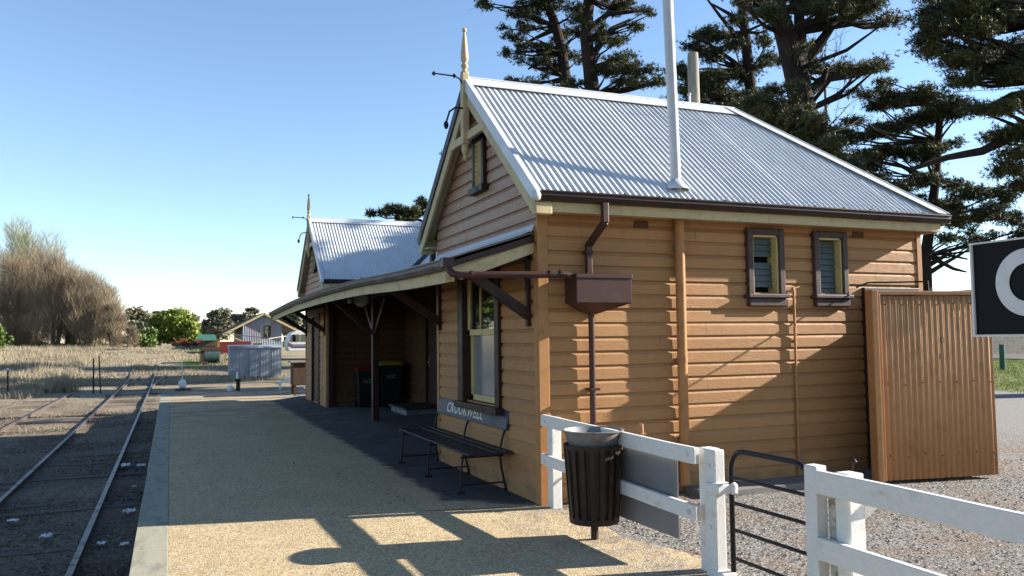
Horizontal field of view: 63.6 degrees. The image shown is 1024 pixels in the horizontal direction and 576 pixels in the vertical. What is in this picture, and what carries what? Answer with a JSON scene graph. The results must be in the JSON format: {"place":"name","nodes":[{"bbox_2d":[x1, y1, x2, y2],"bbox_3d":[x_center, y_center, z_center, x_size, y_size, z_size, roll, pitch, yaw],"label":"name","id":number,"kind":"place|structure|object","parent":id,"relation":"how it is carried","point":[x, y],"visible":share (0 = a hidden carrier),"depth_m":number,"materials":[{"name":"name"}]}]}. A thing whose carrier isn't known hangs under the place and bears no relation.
{"place":"outdoors","nodes":[
{"label":"outdoors","id":0,"kind":"place"},
{"bbox_2d":[0,344,112,398],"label":"dry grass","id":1,"kind":"structure","parent":0,"point":[20,387],"depth_m":61.81,"materials":[{"name":"plant"}]},
{"bbox_2d":[38,345,286,386],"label":"rough grass","id":2,"kind":"structure","parent":0,"point":[178,355],"depth_m":61.95,"materials":[{"name":"plant"}]},
{"bbox_2d":[275,377,304,389],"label":"white ramp","id":3,"kind":"structure","parent":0,"point":[282,381],"depth_m":42.91,"materials":[{"name":"paint"}]},
{"bbox_2d":[168,390,740,575],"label":"platform surface","id":4,"kind":"object","parent":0,"point":[192,457],"visible":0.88,"depth_m":7.59,"materials":[{"name":"beige concrete"}]},
{"bbox_2d":[176,398,510,514],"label":"leaf litter","id":5,"kind":"object","parent":4,"relation":"on","point":[347,447],"visible":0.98,"depth_m":12.23,"materials":[{"name":"brown plant"}]},
{"bbox_2d":[170,473,704,575],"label":"loose grit","id":6,"kind":"object","parent":4,"relation":"on","point":[365,534],"visible":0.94,"depth_m":7.28,"materials":[{"name":"gravel"}]},
{"bbox_2d":[256,395,685,510],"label":"verandah paving","id":7,"kind":"structure","parent":4,"relation":"on","point":[374,459],"depth_m":12.36,"materials":[{"name":"stone"}]},
{"bbox_2d":[353,367,370,407],"bbox_3d":[-3.506,2.368,19.798,0.530,0.950,0.589,1,-4,-22],"label":"wheelie bin","id":8,"kind":"object","parent":7,"relation":"on","point":[362,379],"visible":0.69,"depth_m":19.56,"materials":[{"name":"green plastic"}]},
{"bbox_2d":[379,361,402,405],"bbox_3d":[-3.005,2.319,20.081,0.572,1.070,0.646,1,-4,-22],"label":"wheelie bin","id":9,"kind":"object","parent":7,"relation":"on","point":[390,372],"visible":0.88,"depth_m":19.84,"materials":[{"name":"green plastic"}]},
{"bbox_2d":[388,402,436,414],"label":"step","id":10,"kind":"structure","parent":7,"relation":"on","point":[419,408],"depth_m":17.63,"materials":[{"name":"grey paint"}]},
{"bbox_2d":[398,398,512,494],"bbox_3d":[-0.791,1.896,10.291,0.630,0.884,2.880,1,-4,-22],"label":"platform bench","id":11,"kind":"object","parent":7,"relation":"on","point":[466,446],"visible":0.79,"depth_m":10.04,"materials":[{"name":"blue paint"}]},
{"bbox_2d":[562,426,623,539],"bbox_3d":[0.692,1.683,6.982,0.530,0.970,0.530,1,-4,-22],"label":"litter bin","id":12,"kind":"object","parent":4,"relation":"on","point":[592,457],"visible":0.98,"depth_m":6.80,"materials":[{"name":"metal"}]},
{"bbox_2d":[0,341,1023,575],"bbox_3d":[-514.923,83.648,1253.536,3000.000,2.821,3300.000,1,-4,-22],"label":"ground","id":13,"kind":"structure","parent":0,"point":[1009,407],"depth_m":10.55,"materials":[{"name":"grey gravel"}]},
{"bbox_2d":[0,323,13,347],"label":"green bush","id":14,"kind":"object","parent":13,"relation":"on","point":[5,339],"visible":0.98,"depth_m":83.78,"materials":[{"name":"green plant"}]},
{"bbox_2d":[6,368,8,394],"bbox_3d":[-24.242,4.579,39.686,0.111,1.471,0.111,3,-5,-45],"label":"field post","id":15,"kind":"object","parent":13,"relation":"on","point":[7,369],"visible":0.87,"depth_m":39.68,"materials":[{"name":"black metal"}]},
{"bbox_2d":[0,251,20,317],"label":"bare tree","id":16,"kind":"object","parent":13,"relation":"on","point":[3,282],"visible":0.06,"depth_m":101.02,"materials":[{"name":"brown plant"}]},
{"bbox_2d":[0,246,42,345],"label":"bare tree","id":17,"kind":"object","parent":13,"relation":"on","point":[10,288],"visible":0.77,"depth_m":95.89,"materials":[{"name":"brown plant"}]},
{"bbox_2d":[0,238,60,346],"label":"bare tree","id":18,"kind":"object","parent":13,"relation":"on","point":[31,258],"visible":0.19,"depth_m":98.34,"materials":[{"name":"brown plant"}]},
{"bbox_2d":[0,209,78,337],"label":"bare tree","id":19,"kind":"object","parent":13,"relation":"on","point":[19,239],"visible":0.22,"depth_m":117.89,"materials":[{"name":"plant"}]},
{"bbox_2d":[0,392,79,434],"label":"railway track","id":20,"kind":"structure","parent":13,"relation":"on","point":[11,425],"depth_m":32.54,"materials":[{"name":"metal"}]},
{"bbox_2d":[39,532,52,537],"bbox_3d":[-5.933,3.147,10.510,0.138,0.038,0.162,1,-4,-22],"label":"paper scrap","id":21,"kind":"object","parent":13,"relation":"on","point":[49,534],"visible":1,"depth_m":10.50,"materials":[{"name":"white paper"}]},
{"bbox_2d":[17,240,88,346],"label":"bare tree","id":22,"kind":"object","parent":13,"relation":"on","point":[57,268],"visible":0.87,"depth_m":93.54,"materials":[{"name":"brown plant"}]},
{"bbox_2d":[28,367,84,393],"bbox_3d":[-23.158,4.639,42.338,2.730,1.446,2.651,-2,-4,27],"label":"grass tussock","id":23,"kind":"object","parent":13,"relation":"on","point":[60,385],"depth_m":42.07,"materials":[{"name":"plant"}]},
{"bbox_2d":[7,341,128,347],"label":"green bush","id":24,"kind":"object","parent":13,"relation":"on","point":[73,344],"visible":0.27,"depth_m":94.41,"materials":[{"name":"green plant"}]},
{"bbox_2d":[35,252,103,344],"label":"bare tree","id":25,"kind":"object","parent":13,"relation":"on","point":[68,338],"visible":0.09,"depth_m":96.60,"materials":[{"name":"brown plant"}]},
{"bbox_2d":[0,395,153,575],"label":"dry straw","id":26,"kind":"object","parent":13,"relation":"on","point":[1,540],"visible":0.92,"depth_m":10.50,"materials":[{"name":"beige plant"}]},
{"bbox_2d":[0,408,157,575],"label":"loose ballast","id":27,"kind":"structure","parent":13,"relation":"on","point":[44,542],"depth_m":15.69,"materials":[{"name":"gravel"}]},
{"bbox_2d":[0,369,162,518],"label":"dry weeds","id":28,"kind":"object","parent":13,"relation":"on","point":[71,437],"visible":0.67,"depth_m":23.75,"materials":[{"name":"plant"}]},
{"bbox_2d":[0,364,162,575],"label":"railway track","id":29,"kind":"structure","parent":13,"relation":"on","point":[79,549],"depth_m":14.84,"materials":[{"name":"metal"}]},
{"bbox_2d":[58,264,120,347],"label":"bare tree","id":30,"kind":"object","parent":13,"relation":"on","point":[86,305],"visible":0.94,"depth_m":92.56,"materials":[{"name":"brown plant"}]},
{"bbox_2d":[93,356,100,393],"bbox_3d":[-20.583,4.372,40.988,0.420,1.954,0.128,2,-4,-38],"label":"field post","id":31,"kind":"object","parent":13,"relation":"on","point":[99,375],"visible":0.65,"depth_m":41.03,"materials":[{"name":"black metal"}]},
{"bbox_2d":[75,279,130,344],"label":"bare tree","id":32,"kind":"object","parent":13,"relation":"on","point":[122,307],"visible":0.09,"depth_m":95.87,"materials":[{"name":"brown plant"}]},
{"bbox_2d":[89,300,130,347],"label":"bare tree","id":33,"kind":"object","parent":13,"relation":"on","point":[114,321],"visible":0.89,"depth_m":91.60,"materials":[{"name":"brown plant"}]},
{"bbox_2d":[109,330,126,347],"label":"bare tree","id":34,"kind":"object","parent":13,"relation":"on","point":[116,337],"visible":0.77,"depth_m":89.79,"materials":[{"name":"brown plant"}]},
{"bbox_2d":[120,541,129,545],"bbox_3d":[-4.712,3.107,10.040,0.112,0.032,0.134,1,-4,-22],"label":"paper scrap","id":35,"kind":"object","parent":13,"relation":"on","point":[124,543],"visible":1,"depth_m":10.02,"materials":[{"name":"white paper"}]},
{"bbox_2d":[123,507,135,512],"bbox_3d":[-5.541,3.223,11.966,0.188,0.051,0.218,1,-4,-22],"label":"paper scrap","id":36,"kind":"object","parent":13,"relation":"on","point":[128,510],"visible":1,"depth_m":11.92,"materials":[{"name":"white paper"}]},
{"bbox_2d":[121,326,140,349],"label":"bare tree","id":37,"kind":"object","parent":13,"relation":"on","point":[125,340],"visible":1,"depth_m":83.89,"materials":[{"name":"brown plant"}]},
{"bbox_2d":[124,306,155,333],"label":"gum tree","id":38,"kind":"object","parent":13,"relation":"on","point":[139,316],"visible":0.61,"depth_m":149.61,"materials":[{"name":"grey plant"}]},
{"bbox_2d":[130,328,157,347],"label":"green bush","id":39,"kind":"object","parent":13,"relation":"on","point":[148,338],"visible":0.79,"depth_m":95.65,"materials":[{"name":"green plant"}]},
{"bbox_2d":[121,368,178,389],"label":"railway track","id":40,"kind":"structure","parent":13,"relation":"on","point":[125,386],"depth_m":52.43,"materials":[{"name":"metal"}]},
{"bbox_2d":[152,310,165,345],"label":"gum tree","id":41,"kind":"object","parent":13,"relation":"on","point":[153,312],"visible":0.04,"depth_m":159.81,"materials":[{"name":"grey plant"}]},
{"bbox_2d":[143,306,201,346],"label":"willow tree","id":42,"kind":"object","parent":13,"relation":"on","point":[175,323],"visible":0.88,"depth_m":116.99,"materials":[{"name":"green plant"}]},
{"bbox_2d":[173,338,188,346],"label":"scrap machine","id":43,"kind":"object","parent":13,"relation":"on","point":[182,341],"visible":0.66,"depth_m":94.67,"materials":[{"name":"metal"}]},
{"bbox_2d":[175,362,190,390],"bbox_3d":[-17.015,4.584,42.723,0.750,1.551,0.400,1,-4,-22],"label":"points lever","id":44,"kind":"object","parent":13,"relation":"on","point":[182,383],"visible":0.96,"depth_m":42.57,"materials":[{"name":"white metal"}]},
{"bbox_2d":[186,340,197,346],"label":"scrap machine","id":45,"kind":"object","parent":13,"relation":"on","point":[192,343],"visible":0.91,"depth_m":91.64,"materials":[{"name":"metal"}]},
{"bbox_2d":[192,314,202,329],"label":"gum tree","id":46,"kind":"object","parent":13,"relation":"on","point":[198,318],"visible":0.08,"depth_m":149.45,"materials":[{"name":"grey plant"}]},
{"bbox_2d":[191,338,205,345],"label":"scrap machine","id":47,"kind":"object","parent":13,"relation":"on","point":[200,342],"visible":0.59,"depth_m":99.72,"materials":[{"name":"metal"}]},
{"bbox_2d":[195,334,216,345],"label":"green roof shed","id":48,"kind":"structure","parent":13,"relation":"on","point":[209,339],"depth_m":112.41,"materials":[{"name":"green metal"}]},
{"bbox_2d":[200,347,220,362],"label":"timber stack","id":49,"kind":"object","parent":13,"relation":"on","point":[204,349],"visible":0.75,"depth_m":66.71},
{"bbox_2d":[203,351,219,364],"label":"tarped tank","id":50,"kind":"object","parent":13,"relation":"on","point":[211,356],"visible":0.94,"depth_m":65.67,"materials":[{"name":"green paint"}]},
{"bbox_2d":[199,306,235,340],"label":"gum tree","id":51,"kind":"object","parent":13,"relation":"on","point":[217,321],"visible":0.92,"depth_m":139.25,"materials":[{"name":"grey plant"}]},
{"bbox_2d":[227,385,233,390],"bbox_3d":[-13.995,5.008,41.066,0.368,0.330,0.374,1,-4,-22],"label":"painted rock","id":52,"kind":"object","parent":13,"relation":"on","point":[230,387],"visible":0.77,"depth_m":40.94,"materials":[{"name":"white stone"}]},
{"bbox_2d":[215,341,250,354],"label":"goods wagon","id":53,"kind":"object","parent":13,"relation":"on","point":[223,346],"visible":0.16,"depth_m":76.36,"materials":[{"name":"red paint"}]},
{"bbox_2d":[235,372,240,390],"bbox_3d":[-13.596,4.663,41.005,0.320,1.000,0.320,1,-4,-22],"label":"signal stub","id":54,"kind":"object","parent":13,"relation":"on","point":[237,380],"visible":0.9,"depth_m":40.91,"materials":[{"name":"black metal"}]},
{"bbox_2d":[228,307,259,323],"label":"gum tree","id":55,"kind":"object","parent":13,"relation":"on","point":[236,318],"visible":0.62,"depth_m":144.21,"materials":[{"name":"green plant"}]},
{"bbox_2d":[227,345,282,377],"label":"iron shed","id":56,"kind":"structure","parent":13,"relation":"on","point":[257,360],"depth_m":54.63,"materials":[{"name":"silver metal"}]},
{"bbox_2d":[250,349,260,376],"bbox_3d":[-16.972,4.945,54.581,0.672,1.830,0.052,1,-4,-22],"label":"door","id":57,"kind":"structure","parent":56,"relation":"in","point":[254,353],"depth_m":54.56,"materials":[{"name":"grey metal"}]},
{"bbox_2d":[261,349,270,376],"bbox_3d":[-16.325,4.954,54.848,0.672,1.830,0.052,1,-4,-22],"label":"door","id":58,"kind":"structure","parent":56,"relation":"in","point":[265,353],"depth_m":54.82,"materials":[{"name":"grey metal"}]},
{"bbox_2d":[216,313,299,348],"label":"goods shed","id":59,"kind":"structure","parent":13,"relation":"on","point":[261,329],"depth_m":84.86,"materials":[{"name":"metal"}]},
{"bbox_2d":[264,326,270,337],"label":"window","id":60,"kind":"structure","parent":59,"relation":"in","point":[267,329],"depth_m":84.89,"materials":[{"name":"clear glass"}]},
{"bbox_2d":[278,314,304,346],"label":"gum tree","id":61,"kind":"object","parent":13,"relation":"on","point":[298,320],"visible":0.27,"depth_m":128.60,"materials":[{"name":"grey plant"}]},
{"bbox_2d":[284,331,304,350],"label":"caravan","id":62,"kind":"object","parent":13,"relation":"on","point":[294,341],"visible":0.3,"depth_m":70.04,"materials":[{"name":"white paint"}]},
{"bbox_2d":[290,334,304,341],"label":"window","id":63,"kind":"structure","parent":62,"relation":"in","point":[295,337],"depth_m":70.00,"materials":[{"name":"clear glass"}]},
{"bbox_2d":[288,361,304,394],"bbox_3d":[-6.679,2.862,26.288,0.800,1.080,0.800,1,-4,-22],"label":"timber cabinet","id":64,"kind":"object","parent":13,"relation":"on","point":[297,378],"visible":0.52,"depth_m":25.95,"materials":[{"name":"brown wood"}]},
{"bbox_2d":[363,195,428,221],"bbox_3d":[-6.272,-0.261,52.153,6.668,11.862,6.316,-2,-4,22],"label":"pine tree","id":65,"kind":"object","parent":13,"relation":"on","point":[400,212],"visible":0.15,"depth_m":51.03,"materials":[{"name":"green plant"}]},
{"bbox_2d":[469,0,596,87],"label":"pine tree","id":66,"kind":"object","parent":13,"relation":"on","point":[557,45],"visible":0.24,"depth_m":47.58,"materials":[{"name":"green plant"}]},
{"bbox_2d":[549,0,665,93],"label":"pine tree","id":67,"kind":"object","parent":13,"relation":"on","point":[618,64],"visible":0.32,"depth_m":44.59,"materials":[{"name":"green plant"}]},
{"bbox_2d":[269,0,951,505],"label":"station building","id":68,"kind":"structure","parent":13,"relation":"on","point":[549,254],"depth_m":9.62,"materials":[{"name":"paint"}]},
{"bbox_2d":[311,313,319,403],"bbox_3d":[-5.069,1.841,21.426,0.100,2.350,1.200,1,-4,-22],"label":"door","id":69,"kind":"structure","parent":68,"relation":"in","point":[315,356],"depth_m":21.62,"materials":[{"name":"brown paint"}]},
{"bbox_2d":[347,277,369,306],"bbox_3d":[-2.825,0.070,15.196,0.428,0.555,0.244,1,-4,-22],"label":"round lamp","id":70,"kind":"object","parent":68,"relation":"hanging from","point":[362,301],"visible":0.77,"depth_m":15.12,"materials":[{"name":"white metal"}]},
{"bbox_2d":[424,305,436,403],"bbox_3d":[-1.746,1.540,18.474,0.098,2.290,1.200,1,-4,-22],"label":"door","id":71,"kind":"structure","parent":68,"relation":"in","point":[430,328],"depth_m":18.73,"materials":[{"name":"brown paint"}]},
{"bbox_2d":[454,265,504,415],"bbox_3d":[-0.391,0.602,10.070,0.200,1.770,1.490,1,-4,-22],"label":"window","id":72,"kind":"structure","parent":68,"relation":"in","point":[479,358],"depth_m":10.23,"materials":[{"name":"brown paint"}]},
{"bbox_2d":[743,227,789,306],"bbox_3d":[2.920,-0.237,9.638,0.590,0.910,0.255,1,-4,-22],"label":"louvre window","id":73,"kind":"structure","parent":68,"relation":"in","point":[764,257],"depth_m":9.64,"materials":[{"name":"yellow paint"}]},
{"bbox_2d":[810,231,853,306],"bbox_3d":[3.816,-0.225,10.008,0.580,0.910,0.255,1,-4,-22],"label":"louvre window","id":74,"kind":"structure","parent":68,"relation":"in","point":[830,273],"depth_m":10.01,"materials":[{"name":"yellow paint"}]},
{"bbox_2d":[860,287,918,468],"bbox_3d":[4.743,1.096,10.251,0.930,2.200,0.075,1,-4,-22],"label":"door","id":75,"kind":"structure","parent":68,"relation":"in","point":[862,297],"depth_m":10.08,"materials":[{"name":"brown paint"}]},
{"bbox_2d":[856,281,928,290],"bbox_3d":[4.554,-0.018,9.892,0.811,0.145,0.110,-3,-4,36],"label":"hood","id":76,"kind":"object","parent":68,"relation":"attached to","point":[896,282],"visible":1,"depth_m":9.84,"materials":[{"name":"brown metal"}]},
{"bbox_2d":[540,414,726,575],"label":"post and rail fence","id":77,"kind":"object","parent":13,"relation":"on","point":[708,513],"visible":0.82,"depth_m":6.11,"materials":[{"name":"white paint"}]},
{"bbox_2d":[618,447,679,538],"bbox_3d":[1.058,1.624,6.748,0.007,0.610,1.060,1,-4,-22],"label":"sign sheet","id":78,"kind":"object","parent":77,"relation":"attached to","point":[653,472],"visible":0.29,"depth_m":6.62,"materials":[{"name":"grey metal"}]},
{"bbox_2d":[705,449,856,575],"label":"tube gate","id":79,"kind":"structure","parent":77,"relation":"attached to","point":[730,487],"depth_m":5.64,"materials":[{"name":"metal"}]},
{"bbox_2d":[639,424,645,435],"bbox_3d":[1.368,1.825,8.469,0.076,0.852,0.143,1,-4,-22],"label":"tap pipe","id":80,"kind":"object","parent":13,"relation":"on","point":[641,430],"visible":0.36,"depth_m":8.51,"materials":[{"name":"metal"}]},
{"bbox_2d":[687,52,707,378],"bbox_3d":[3.021,-0.690,13.358,0.260,6.325,0.254,1,-4,-22],"label":"timber pole","id":81,"kind":"object","parent":13,"relation":"on","point":[693,73],"visible":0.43,"depth_m":13.44,"materials":[{"name":"white wood"}]},
{"bbox_2d":[659,0,781,105],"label":"pine tree","id":82,"kind":"object","parent":13,"relation":"on","point":[714,89],"visible":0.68,"depth_m":33.59,"materials":[{"name":"green plant"}]},
{"bbox_2d":[685,469,871,496],"bbox_3d":[3.769,2.216,9.576,3.900,0.085,0.400,1,-4,-22],"label":"wall apron","id":83,"kind":"object","parent":13,"relation":"on","point":[789,482],"depth_m":9.07,"materials":[{"name":"grey concrete"}]},
{"bbox_2d":[714,73,886,181],"bbox_3d":[8.624,-1.702,24.227,5.661,9.934,4.551,-1,-4,9],"label":"pine tree","id":84,"kind":"object","parent":13,"relation":"on","point":[773,106],"visible":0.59,"depth_m":23.26,"materials":[{"name":"green plant"}]},
{"bbox_2d":[721,0,912,112],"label":"pine tree","id":85,"kind":"object","parent":13,"relation":"on","point":[798,52],"visible":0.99,"depth_m":26.51,"materials":[{"name":"green plant"}]},
{"bbox_2d":[804,464,1023,575],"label":"post and rail fence","id":86,"kind":"object","parent":13,"relation":"on","point":[855,500],"visible":1,"depth_m":4.51,"materials":[{"name":"white paint"}]},
{"bbox_2d":[828,76,1023,290],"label":"pine tree","id":87,"kind":"object","parent":13,"relation":"on","point":[931,112],"visible":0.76,"depth_m":33.34,"materials":[{"name":"green plant"}]},
{"bbox_2d":[865,290,998,481],"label":"corrugated screen","id":88,"kind":"object","parent":13,"relation":"on","point":[932,410],"visible":0.94,"depth_m":9.55,"materials":[{"name":"paint"}]},
{"bbox_2d":[894,0,1023,200],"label":"pine tree","id":89,"kind":"object","parent":13,"relation":"on","point":[995,63],"visible":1,"depth_m":22.22,"materials":[{"name":"green plant"}]},
{"bbox_2d":[958,290,1023,353],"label":"distant house","id":90,"kind":"structure","parent":13,"relation":"on","point":[1014,345],"depth_m":59.46,"materials":[{"name":"grey concrete"}]},
{"bbox_2d":[968,237,1023,336],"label":"station nameboard","id":91,"kind":"object","parent":13,"relation":"on","point":[997,279],"visible":1,"depth_m":3.82,"materials":[{"name":"black metal"}]},
{"bbox_2d":[999,344,1005,369],"bbox_3d":[22.135,3.125,37.289,0.240,1.150,0.228,1,-4,-22],"label":"green post","id":92,"kind":"object","parent":13,"relation":"on","point":[1002,355],"visible":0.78,"depth_m":37.20,"materials":[{"name":"metal"}]},
{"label":"platform wall","id":93,"kind":"structure","parent":13,"relation":"on","visible":0},
{"bbox_2d":[129,394,169,575],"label":"platform coping","id":94,"kind":"object","parent":93,"relation":"on","point":[150,554],"visible":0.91,"depth_m":8.29,"materials":[{"name":"concrete"}]},
{"bbox_2d":[0,0,1023,342],"label":"sky","id":95,"kind":"structure","parent":0,"point":[177,145],"materials":[{"name":"blue"}]},
{"bbox_2d":[619,458,1023,575],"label":"loose gravel","id":96,"kind":"structure","parent":0,"point":[786,527],"depth_m":7.01,"materials":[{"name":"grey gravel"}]},
{"bbox_2d":[766,17,904,140],"bbox_3d":[11.567,-3.675,28.994,4.335,13.980,3.274,1,-4,-22],"label":"pine tree","id":97,"kind":"object","parent":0,"point":[826,106],"visible":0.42,"depth_m":29.19,"materials":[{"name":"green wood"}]},
{"bbox_2d":[828,87,1017,92],"bbox_3d":[18.847,-9.227,38.006,11.778,0.677,0.054,-1,-3,0],"label":"overhead wire","id":98,"kind":"object","parent":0,"point":[960,91],"visible":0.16,"depth_m":37.99,"materials":[{"name":"black metal"}]},
{"bbox_2d":[993,357,1023,392],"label":"lawn grass","id":99,"kind":"structure","parent":0,"point":[1013,372],"depth_m":33.62,"materials":[{"name":"green plant"}]},
{"bbox_2d":[993,354,1023,358],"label":"road","id":100,"kind":"structure","parent":0,"point":[1015,356],"depth_m":53.55,"materials":[{"name":"grey asphalt"}]}
]}

